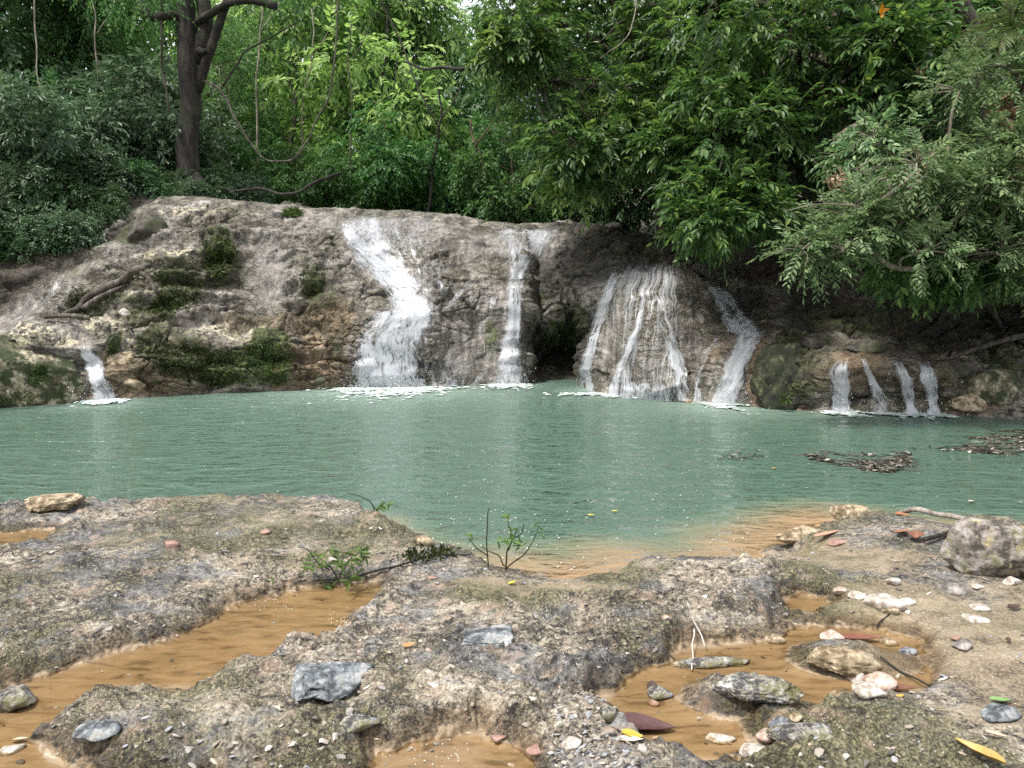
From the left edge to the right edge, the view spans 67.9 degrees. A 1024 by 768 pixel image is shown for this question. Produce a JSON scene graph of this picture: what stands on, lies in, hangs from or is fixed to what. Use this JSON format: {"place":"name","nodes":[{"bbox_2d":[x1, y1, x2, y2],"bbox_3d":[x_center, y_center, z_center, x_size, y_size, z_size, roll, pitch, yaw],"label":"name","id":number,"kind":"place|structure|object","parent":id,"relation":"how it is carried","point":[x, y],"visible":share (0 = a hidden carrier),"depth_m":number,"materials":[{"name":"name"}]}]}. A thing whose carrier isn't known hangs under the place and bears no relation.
{"place":"outdoors","nodes":[
{"label":"outdoors","id":0,"kind":"place"},
{"bbox_2d":[35,84,655,364],"bbox_3d":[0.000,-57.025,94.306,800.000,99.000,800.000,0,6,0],"label":"terrain","id":1,"kind":"structure","parent":0,"point":[561,357],"depth_m":19.13,"materials":[{"name":"soil"}]},
{"bbox_2d":[0,152,61,245],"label":"shrub","id":2,"kind":"object","parent":1,"relation":"on","point":[44,172],"visible":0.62,"depth_m":16.51,"materials":[{"name":"green plant"}]},
{"bbox_2d":[0,0,131,104],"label":"tree","id":3,"kind":"object","parent":1,"relation":"on","point":[28,65],"visible":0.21,"depth_m":23.39,"materials":[{"name":"green plant"}]},
{"bbox_2d":[1,0,198,94],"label":"tree","id":4,"kind":"object","parent":1,"relation":"on","point":[107,37],"visible":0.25,"depth_m":23.62,"materials":[{"name":"green plant"}]},
{"bbox_2d":[19,0,224,140],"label":"tree","id":5,"kind":"object","parent":1,"relation":"on","point":[78,22],"visible":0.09,"depth_m":25.59,"materials":[{"name":"green plant"}]},
{"bbox_2d":[86,0,273,167],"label":"tree","id":6,"kind":"object","parent":1,"relation":"on","point":[169,37],"depth_m":30.97,"materials":[{"name":"green plant"}]},
{"bbox_2d":[157,0,388,205],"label":"tree","id":7,"kind":"object","parent":1,"relation":"on","point":[278,47],"visible":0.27,"depth_m":27.47,"materials":[{"name":"green plant"}]},
{"bbox_2d":[265,140,318,206],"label":"tree","id":8,"kind":"object","parent":1,"relation":"on","point":[291,154],"visible":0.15,"depth_m":24.90,"materials":[{"name":"green plant"}]},
{"bbox_2d":[201,0,390,207],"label":"tree","id":9,"kind":"object","parent":1,"relation":"on","point":[290,31],"visible":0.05,"depth_m":29.47,"materials":[{"name":"green plant"}]},
{"bbox_2d":[229,0,464,182],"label":"tree","id":10,"kind":"object","parent":1,"relation":"on","point":[343,116],"visible":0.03,"depth_m":32.93,"materials":[{"name":"green plant"}]},
{"bbox_2d":[245,0,477,210],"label":"tree","id":11,"kind":"object","parent":1,"relation":"on","point":[319,67],"visible":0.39,"depth_m":26.59,"materials":[{"name":"green plant"}]},
{"bbox_2d":[336,0,538,181],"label":"tree","id":12,"kind":"object","parent":1,"relation":"on","point":[418,63],"visible":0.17,"depth_m":28.25,"materials":[{"name":"green plant"}]},
{"bbox_2d":[401,56,505,156],"bbox_3d":[-1.974,-8.094,30.709,4.963,9.916,5.387,4,8,35],"label":"tree","id":13,"kind":"object","parent":1,"relation":"on","point":[462,92],"visible":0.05,"depth_m":30.10,"materials":[{"name":"green plant"}]},
{"bbox_2d":[427,0,557,160],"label":"tree","id":14,"kind":"object","parent":1,"relation":"on","point":[478,9],"visible":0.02,"depth_m":38.83,"materials":[{"name":"green plant"}]},
{"bbox_2d":[449,33,606,220],"bbox_3d":[0.974,-7.490,26.603,6.315,9.857,5.955,-1,6,-8],"label":"tree","id":15,"kind":"object","parent":1,"relation":"on","point":[486,116],"visible":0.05,"depth_m":25.32,"materials":[{"name":"green plant"}]},
{"bbox_2d":[590,0,762,235],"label":"tree","id":16,"kind":"object","parent":1,"relation":"on","point":[635,216],"visible":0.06,"depth_m":22.55,"materials":[{"name":"green plant"}]},
{"bbox_2d":[0,493,1023,767],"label":"ground","id":17,"kind":"structure","parent":0,"point":[214,663],"depth_m":3.42,"materials":[{"name":"stone"}]},
{"bbox_2d":[0,684,36,713],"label":"rock","id":18,"kind":"object","parent":17,"relation":"on","point":[16,697],"visible":0.98,"depth_m":2.95,"materials":[{"name":"stone"}]},
{"bbox_2d":[24,493,85,511],"bbox_3d":[-3.328,0.863,5.528,0.394,0.118,0.276,0,6,0],"label":"rock","id":19,"kind":"object","parent":17,"relation":"on","point":[50,502],"visible":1,"depth_m":5.46,"materials":[{"name":"beige stone"}]},
{"bbox_2d":[71,719,120,741],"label":"rock","id":20,"kind":"object","parent":17,"relation":"on","point":[92,731],"visible":1,"depth_m":2.60,"materials":[{"name":"grey stone"}]},
{"bbox_2d":[266,545,371,591],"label":"seedling","id":21,"kind":"object","parent":17,"relation":"on","point":[362,552],"visible":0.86,"depth_m":4.17,"materials":[{"name":"green plant"}]},
{"bbox_2d":[290,661,374,701],"bbox_3d":[-0.714,1.167,2.971,0.304,0.101,0.270,0,6,4],"label":"rock","id":22,"kind":"object","parent":17,"relation":"on","point":[330,681],"visible":0.97,"depth_m":2.94,"materials":[{"name":"grey stone"}]},
{"bbox_2d":[340,714,380,732],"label":"stone","id":23,"kind":"object","parent":17,"relation":"on","point":[355,723],"visible":0.99,"depth_m":2.69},
{"bbox_2d":[1,584,923,766],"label":"pebbles","id":24,"kind":"object","parent":17,"relation":"on","point":[22,761],"visible":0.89,"depth_m":2.88,"materials":[{"name":"stone"}]},
{"bbox_2d":[461,624,513,646],"bbox_3d":[-0.107,1.134,3.430,0.248,0.059,0.235,1,6,9],"label":"rock","id":25,"kind":"object","parent":17,"relation":"on","point":[496,635],"visible":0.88,"depth_m":3.38,"materials":[{"name":"grey stone"}]},
{"bbox_2d":[464,508,544,570],"bbox_3d":[-0.042,0.902,4.409,0.476,0.375,0.172,0,6,0],"label":"seedling","id":26,"kind":"object","parent":17,"relation":"on","point":[511,538],"visible":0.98,"depth_m":4.41,"materials":[{"name":"green plant"}]},
{"bbox_2d":[0,496,1023,767],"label":"pebbles","id":27,"kind":"object","parent":17,"relation":"on","point":[818,752],"visible":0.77,"depth_m":2.84,"materials":[{"name":"stone"}]},
{"bbox_2d":[552,686,640,767],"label":"pebbles","id":28,"kind":"object","parent":17,"relation":"on","point":[633,762],"visible":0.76,"depth_m":2.57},
{"bbox_2d":[671,656,749,668],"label":"rock","id":29,"kind":"object","parent":17,"relation":"on","point":[712,662],"visible":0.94,"depth_m":3.31,"materials":[{"name":"stone"}]},
{"bbox_2d":[710,674,805,703],"bbox_3d":[0.942,1.168,2.919,0.346,0.090,0.190,1,6,8],"label":"rock","id":30,"kind":"object","parent":17,"relation":"on","point":[760,688],"visible":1,"depth_m":2.87,"materials":[{"name":"stone"}]},
{"bbox_2d":[776,525,819,544],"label":"rock","id":31,"kind":"object","parent":17,"relation":"on","point":[794,535],"visible":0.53,"depth_m":5.44,"materials":[{"name":"beige stone"}]},
{"bbox_2d":[763,722,835,741],"bbox_3d":[1.005,1.222,2.651,0.244,0.054,0.146,0,6,0],"label":"rock","id":32,"kind":"object","parent":17,"relation":"on","point":[793,731],"visible":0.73,"depth_m":2.63,"materials":[{"name":"stone"}]},
{"bbox_2d":[806,645,883,676],"bbox_3d":[1.405,1.168,3.224,0.303,0.109,0.182,1,6,6],"label":"rock","id":33,"kind":"object","parent":17,"relation":"on","point":[846,661],"visible":1,"depth_m":3.16,"materials":[{"name":"beige stone"}]},
{"bbox_2d":[828,504,870,519],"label":"rock","id":34,"kind":"object","parent":17,"relation":"on","point":[837,512],"visible":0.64,"depth_m":5.70,"materials":[{"name":"beige stone"}]},
{"bbox_2d":[851,681,886,699],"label":"stone","id":35,"kind":"object","parent":17,"relation":"on","point":[864,690],"visible":1,"depth_m":2.86,"materials":[{"name":"white stone"}]},
{"bbox_2d":[863,671,896,691],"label":"stone","id":36,"kind":"object","parent":17,"relation":"on","point":[883,681],"visible":0.56,"depth_m":3.09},
{"bbox_2d":[862,593,906,611],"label":"stone","id":37,"kind":"object","parent":17,"relation":"on","point":[880,601],"visible":0.93,"depth_m":3.75,"materials":[{"name":"white stone"}]},
{"bbox_2d":[939,514,1023,576],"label":"boulder","id":38,"kind":"object","parent":17,"relation":"on","point":[981,544],"visible":0.98,"depth_m":4.21,"materials":[{"name":"stone"}]},
{"bbox_2d":[980,703,1022,721],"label":"stone","id":39,"kind":"object","parent":17,"relation":"on","point":[993,712],"visible":1,"depth_m":2.77,"materials":[{"name":"grey stone"}]},
{"label":"puddle water","id":40,"kind":"structure","parent":17,"relation":"on","visible":0},
{"bbox_2d":[624,712,674,729],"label":"fallen leaf","id":41,"kind":"object","parent":40,"relation":"on","point":[640,721],"visible":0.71,"depth_m":2.84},
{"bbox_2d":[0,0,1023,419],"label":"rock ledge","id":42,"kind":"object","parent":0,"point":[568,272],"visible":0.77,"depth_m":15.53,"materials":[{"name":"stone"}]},
{"bbox_2d":[0,219,42,266],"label":"shrub","id":43,"kind":"object","parent":42,"relation":"on","point":[5,238],"visible":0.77,"depth_m":16.14,"materials":[{"name":"green plant"}]},
{"bbox_2d":[0,333,83,406],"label":"boulder","id":44,"kind":"object","parent":42,"relation":"on","point":[16,362],"visible":0.64,"depth_m":13.10,"materials":[{"name":"stone"}]},
{"bbox_2d":[0,363,51,405],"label":"moss cushion","id":45,"kind":"object","parent":44,"relation":"on","point":[41,366],"visible":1,"depth_m":12.78,"materials":[{"name":"green plant"}]},
{"bbox_2d":[0,66,89,174],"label":"shrub","id":46,"kind":"object","parent":42,"relation":"on","point":[8,145],"visible":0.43,"depth_m":16.88,"materials":[{"name":"green plant"}]},
{"bbox_2d":[0,153,89,224],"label":"shrub","id":47,"kind":"object","parent":42,"relation":"on","point":[29,178],"visible":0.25,"depth_m":17.03,"materials":[{"name":"green plant"}]},
{"bbox_2d":[6,212,83,259],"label":"shrub","id":48,"kind":"object","parent":42,"relation":"on","point":[32,233],"visible":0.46,"depth_m":16.25,"materials":[{"name":"green plant"}]},
{"bbox_2d":[0,0,101,90],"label":"tree","id":49,"kind":"object","parent":42,"relation":"on","point":[21,55],"visible":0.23,"depth_m":22.24,"materials":[{"name":"green plant"}]},
{"bbox_2d":[0,148,105,219],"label":"shrub","id":50,"kind":"object","parent":42,"relation":"on","point":[61,199],"visible":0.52,"depth_m":17.24,"materials":[{"name":"green plant"}]},
{"bbox_2d":[10,202,107,257],"bbox_3d":[-9.577,-3.268,16.402,1.502,1.247,1.980,3,7,26],"label":"shrub","id":51,"kind":"object","parent":42,"relation":"on","point":[84,231],"visible":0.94,"depth_m":16.27,"materials":[{"name":"green plant"}]},
{"bbox_2d":[0,64,119,161],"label":"shrub","id":52,"kind":"object","parent":42,"relation":"on","point":[49,74],"visible":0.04,"depth_m":20.34,"materials":[{"name":"green plant"}]},
{"bbox_2d":[0,75,136,182],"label":"shrub","id":53,"kind":"object","parent":42,"relation":"on","point":[66,144],"visible":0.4,"depth_m":17.48,"materials":[{"name":"green plant"}]},
{"bbox_2d":[17,85,141,161],"bbox_3d":[-11.654,-6.236,19.569,4.355,2.743,3.304,-3,7,-22],"label":"shrub","id":54,"kind":"object","parent":42,"relation":"on","point":[87,112],"visible":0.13,"depth_m":19.41,"materials":[{"name":"green plant"}]},
{"bbox_2d":[66,181,132,226],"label":"shrub","id":55,"kind":"object","parent":42,"relation":"on","point":[109,204],"visible":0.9,"depth_m":17.23,"materials":[{"name":"green plant"}]},
{"bbox_2d":[43,263,157,320],"bbox_3d":[-8.055,-1.849,14.976,1.086,1.146,2.147,3,7,25],"label":"driftwood log","id":56,"kind":"object","parent":42,"relation":"on","point":[86,301],"visible":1,"depth_m":15.15,"materials":[{"name":"brown wood"}]},
{"bbox_2d":[68,138,150,198],"bbox_3d":[-10.199,-5.041,18.907,2.252,1.870,2.969,-3,7,-25],"label":"shrub","id":57,"kind":"object","parent":42,"relation":"on","point":[104,170],"visible":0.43,"depth_m":18.12,"materials":[{"name":"green plant"}]},
{"bbox_2d":[88,155,176,200],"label":"shrub","id":58,"kind":"object","parent":42,"relation":"on","point":[153,183],"visible":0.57,"depth_m":18.49,"materials":[{"name":"green plant"}]},
{"bbox_2d":[39,45,236,164],"bbox_3d":[-10.463,-7.626,21.834,6.335,3.990,4.805,2,7,17],"label":"shrub","id":59,"kind":"object","parent":42,"relation":"on","point":[150,87],"visible":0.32,"depth_m":21.05,"materials":[{"name":"green plant"}]},
{"bbox_2d":[126,210,168,242],"bbox_3d":[-8.050,-3.341,16.804,0.886,1.020,0.900,-1,6,-9],"label":"rock","id":60,"kind":"object","parent":42,"relation":"on","point":[147,224],"visible":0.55,"depth_m":16.49,"materials":[{"name":"stone"}]},
{"bbox_2d":[99,119,209,183],"bbox_3d":[-9.859,-6.010,20.520,3.563,2.245,2.703,-6,9,-43],"label":"shrub","id":61,"kind":"object","parent":42,"relation":"on","point":[151,155],"visible":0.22,"depth_m":20.11,"materials":[{"name":"green plant"}]},
{"bbox_2d":[68,77,246,179],"bbox_3d":[-9.850,-6.348,20.445,3.398,2.921,5.078,4,8,34],"label":"shrub","id":62,"kind":"object","parent":42,"relation":"on","point":[142,126],"visible":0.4,"depth_m":19.69,"materials":[{"name":"green plant"}]},
{"bbox_2d":[148,267,205,318],"bbox_3d":[-6.885,-1.887,15.675,0.992,1.090,1.189,2,7,18],"label":"moss cushion","id":63,"kind":"object","parent":42,"relation":"on","point":[166,305],"visible":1,"depth_m":15.65,"materials":[{"name":"green plant"}]},
{"bbox_2d":[50,0,322,196],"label":"old tree","id":64,"kind":"object","parent":42,"relation":"on","point":[196,47],"visible":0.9,"depth_m":19.32,"materials":[{"name":"brown plant"}]},
{"bbox_2d":[203,0,338,162],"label":"liana","id":65,"kind":"object","parent":64,"relation":"hanging from","point":[245,135],"visible":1,"depth_m":19.48,"materials":[{"name":"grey plant"}]},
{"bbox_2d":[165,176,212,197],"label":"shrub","id":66,"kind":"object","parent":42,"relation":"on","point":[190,189],"visible":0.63,"depth_m":18.99,"materials":[{"name":"green plant"}]},
{"bbox_2d":[152,342,240,388],"bbox_3d":[-6.042,-0.340,14.634,1.616,0.947,0.638,-3,7,-24],"label":"moss cushion","id":67,"kind":"object","parent":42,"relation":"on","point":[206,362],"visible":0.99,"depth_m":14.68,"materials":[{"name":"green plant"}]},
{"bbox_2d":[175,160,254,199],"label":"shrub","id":68,"kind":"object","parent":42,"relation":"on","point":[212,178],"visible":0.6,"depth_m":19.79,"materials":[{"name":"green plant"}]},
{"bbox_2d":[201,236,237,278],"bbox_3d":[-6.207,-2.721,16.335,0.730,0.955,0.811,4,7,31],"label":"moss cushion","id":69,"kind":"object","parent":42,"relation":"on","point":[222,258],"visible":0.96,"depth_m":16.21,"materials":[{"name":"green plant"}]},
{"bbox_2d":[138,4,303,183],"bbox_3d":[-9.315,-6.870,23.922,4.546,9.434,5.115,1,6,7],"label":"tree","id":70,"kind":"object","parent":42,"relation":"on","point":[226,63],"visible":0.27,"depth_m":23.42,"materials":[{"name":"green plant"}]},
{"bbox_2d":[210,168,272,203],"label":"shrub","id":71,"kind":"object","parent":42,"relation":"on","point":[248,196],"visible":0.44,"depth_m":20.41,"materials":[{"name":"green plant"}]},
{"bbox_2d":[204,120,294,203],"bbox_3d":[-7.853,-6.113,22.928,2.832,3.376,3.020,1,6,9],"label":"tree","id":72,"kind":"object","parent":42,"relation":"on","point":[244,160],"visible":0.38,"depth_m":22.40,"materials":[{"name":"green plant"}]},
{"bbox_2d":[216,335,292,386],"bbox_3d":[-5.053,-0.442,14.951,1.515,1.046,0.558,-2,7,-20],"label":"moss cushion","id":73,"kind":"object","parent":42,"relation":"on","point":[271,361],"visible":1,"depth_m":15.01,"materials":[{"name":"green plant"}]},
{"bbox_2d":[287,137,379,208],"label":"tree","id":74,"kind":"object","parent":42,"relation":"on","point":[322,192],"visible":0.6,"depth_m":23.15,"materials":[{"name":"green plant"}]},
{"bbox_2d":[309,99,452,213],"bbox_3d":[-4.141,-6.302,24.597,4.485,5.345,4.781,-6,9,-44],"label":"tree","id":75,"kind":"object","parent":42,"relation":"on","point":[398,183],"visible":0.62,"depth_m":23.46,"materials":[{"name":"green plant"}]},
{"bbox_2d":[398,109,541,222],"bbox_3d":[-1.283,-6.239,25.339,5.033,5.626,4.721,4,8,35],"label":"tree","id":76,"kind":"object","parent":42,"relation":"on","point":[448,184],"visible":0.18,"depth_m":24.34,"materials":[{"name":"green plant"}]},
{"bbox_2d":[444,121,573,223],"bbox_3d":[-0.020,-5.769,23.160,4.026,4.501,3.776,-1,6,-13],"label":"tree","id":77,"kind":"object","parent":42,"relation":"on","point":[513,202],"visible":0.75,"depth_m":22.52,"materials":[{"name":"green plant"}]},
{"bbox_2d":[537,321,578,355],"bbox_3d":[1.069,-1.053,17.997,1.006,0.964,2.345,0,6,0],"label":"moss cushion","id":78,"kind":"object","parent":42,"relation":"on","point":[543,342],"visible":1,"depth_m":17.91,"materials":[{"name":"green plant"}]},
{"bbox_2d":[534,15,653,234],"bbox_3d":[2.968,-7.541,23.486,5.052,7.885,4.764,0,6,-4],"label":"tree","id":79,"kind":"object","parent":42,"relation":"on","point":[579,216],"visible":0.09,"depth_m":22.89,"materials":[{"name":"green plant"}]},
{"bbox_2d":[451,0,743,242],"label":"broadleaf tree","id":80,"kind":"object","parent":42,"relation":"on","point":[607,149],"visible":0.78,"depth_m":14.73,"materials":[{"name":"green plant"}]},
{"bbox_2d":[473,17,659,233],"bbox_3d":[1.075,-4.877,14.653,3.617,3.998,1.413,0,6,0],"label":"leafy bough","id":81,"kind":"object","parent":80,"relation":"attached to","point":[493,42],"visible":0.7,"depth_m":14.42,"materials":[{"name":"green plant"}]},
{"bbox_2d":[544,267,687,400],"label":"waterfall","id":82,"kind":"structure","parent":42,"relation":"on","point":[675,357],"depth_m":14.18,"materials":[{"name":"white liquid"}]},
{"bbox_2d":[749,341,804,409],"bbox_3d":[4.674,-0.019,12.918,1.360,1.400,1.000,0,6,-4],"label":"boulder","id":83,"kind":"object","parent":42,"relation":"on","point":[776,367],"visible":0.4,"depth_m":12.61,"materials":[{"name":"stone"}]},
{"bbox_2d":[633,0,987,286],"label":"broadleaf tree","id":84,"kind":"object","parent":42,"relation":"on","point":[759,104],"visible":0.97,"depth_m":12.78,"materials":[{"name":"green plant"}]},
{"bbox_2d":[800,333,832,349],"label":"rock","id":85,"kind":"object","parent":42,"relation":"on","point":[815,341],"visible":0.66,"depth_m":13.04,"materials":[{"name":"stone"}]},
{"bbox_2d":[844,339,889,353],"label":"rock","id":86,"kind":"object","parent":42,"relation":"on","point":[871,346],"visible":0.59,"depth_m":12.78,"materials":[{"name":"stone"}]},
{"bbox_2d":[747,23,1023,317],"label":"feathery bush","id":87,"kind":"object","parent":42,"relation":"on","point":[964,192],"visible":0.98,"depth_m":10.22,"materials":[{"name":"green plant"}]},
{"bbox_2d":[807,122,931,217],"bbox_3d":[4.767,-2.689,10.138,1.905,1.490,0.949,0,6,0],"label":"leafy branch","id":88,"kind":"object","parent":87,"relation":"on","point":[870,170],"visible":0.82,"depth_m":10.03,"materials":[{"name":"plant"}]},
{"bbox_2d":[943,0,1023,72],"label":"fern","id":89,"kind":"object","parent":87,"relation":"on","point":[1010,25],"visible":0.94,"depth_m":10.75,"materials":[{"name":"green plant"}]},
{"bbox_2d":[980,91,1023,131],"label":"withered leaves","id":90,"kind":"object","parent":87,"relation":"attached to","point":[1011,109],"visible":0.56,"depth_m":10.34,"materials":[{"name":"brown plant"}]},
{"bbox_2d":[804,56,1023,232],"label":"undergrowth shrub","id":91,"kind":"object","parent":42,"relation":"on","point":[863,147],"visible":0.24,"depth_m":12.01,"materials":[{"name":"green plant"}]},
{"bbox_2d":[819,0,1023,194],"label":"undergrowth shrub","id":92,"kind":"object","parent":42,"relation":"on","point":[981,6],"visible":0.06,"depth_m":13.54,"materials":[{"name":"green plant"}]},
{"bbox_2d":[852,206,1023,329],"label":"broadleaf bush","id":93,"kind":"object","parent":42,"relation":"on","point":[893,284],"visible":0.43,"depth_m":11.04,"materials":[{"name":"green plant"}]},
{"bbox_2d":[949,394,986,412],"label":"rock","id":94,"kind":"object","parent":42,"relation":"on","point":[971,403],"visible":0.73,"depth_m":11.72,"materials":[{"name":"beige stone"}]},
{"bbox_2d":[945,333,1023,360],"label":"driftwood pole","id":95,"kind":"object","parent":42,"relation":"on","point":[1019,336],"visible":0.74,"depth_m":12.40,"materials":[{"name":"brown wood"}]},
{"bbox_2d":[966,368,1023,405],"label":"rock","id":96,"kind":"object","parent":42,"relation":"on","point":[999,386],"visible":0.82,"depth_m":11.61,"materials":[{"name":"stone"}]},
{"bbox_2d":[0,378,1023,579],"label":"water","id":97,"kind":"structure","parent":0,"point":[411,465],"depth_m":8.44,"materials":[{"name":"liquid"}]},
{"bbox_2d":[68,349,130,404],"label":"waterfall","id":98,"kind":"structure","parent":97,"relation":"on","point":[94,362],"depth_m":13.61,"materials":[{"name":"white liquid"}]},
{"bbox_2d":[308,219,468,402],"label":"waterfall","id":99,"kind":"structure","parent":97,"relation":"on","point":[392,381],"depth_m":15.48,"materials":[{"name":"white liquid"}]},
{"bbox_2d":[453,230,547,389],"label":"waterfall","id":100,"kind":"structure","parent":97,"relation":"on","point":[509,343],"depth_m":16.28,"materials":[{"name":"white liquid"}]},
{"bbox_2d":[693,285,768,412],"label":"waterfall","id":101,"kind":"structure","parent":97,"relation":"on","point":[739,358],"depth_m":13.05,"materials":[{"name":"white liquid"}]},
{"bbox_2d":[794,450,919,473],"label":"floating litter","id":102,"kind":"object","parent":97,"relation":"on","point":[875,466],"visible":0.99,"depth_m":8.46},
{"bbox_2d":[857,359,906,418],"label":"waterfall","id":103,"kind":"structure","parent":97,"relation":"on","point":[874,384],"depth_m":11.99,"materials":[{"name":"white liquid"}]},
{"bbox_2d":[892,363,949,419],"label":"waterfall","id":104,"kind":"structure","parent":97,"relation":"on","point":[911,410],"depth_m":11.82,"materials":[{"name":"white liquid"}]},
{"bbox_2d":[918,362,967,417],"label":"waterfall","id":105,"kind":"structure","parent":97,"relation":"on","point":[928,379],"depth_m":11.75,"materials":[{"name":"white liquid"}]},
{"bbox_2d":[952,425,1023,455],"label":"floating litter","id":106,"kind":"object","parent":97,"relation":"on","point":[1016,438],"visible":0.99,"depth_m":9.49,"materials":[{"name":"plant"}]},
{"bbox_2d":[820,361,867,421],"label":"waterfall","id":107,"kind":"structure","parent":0,"point":[840,380],"depth_m":12.02,"materials":[{"name":"white liquid"}]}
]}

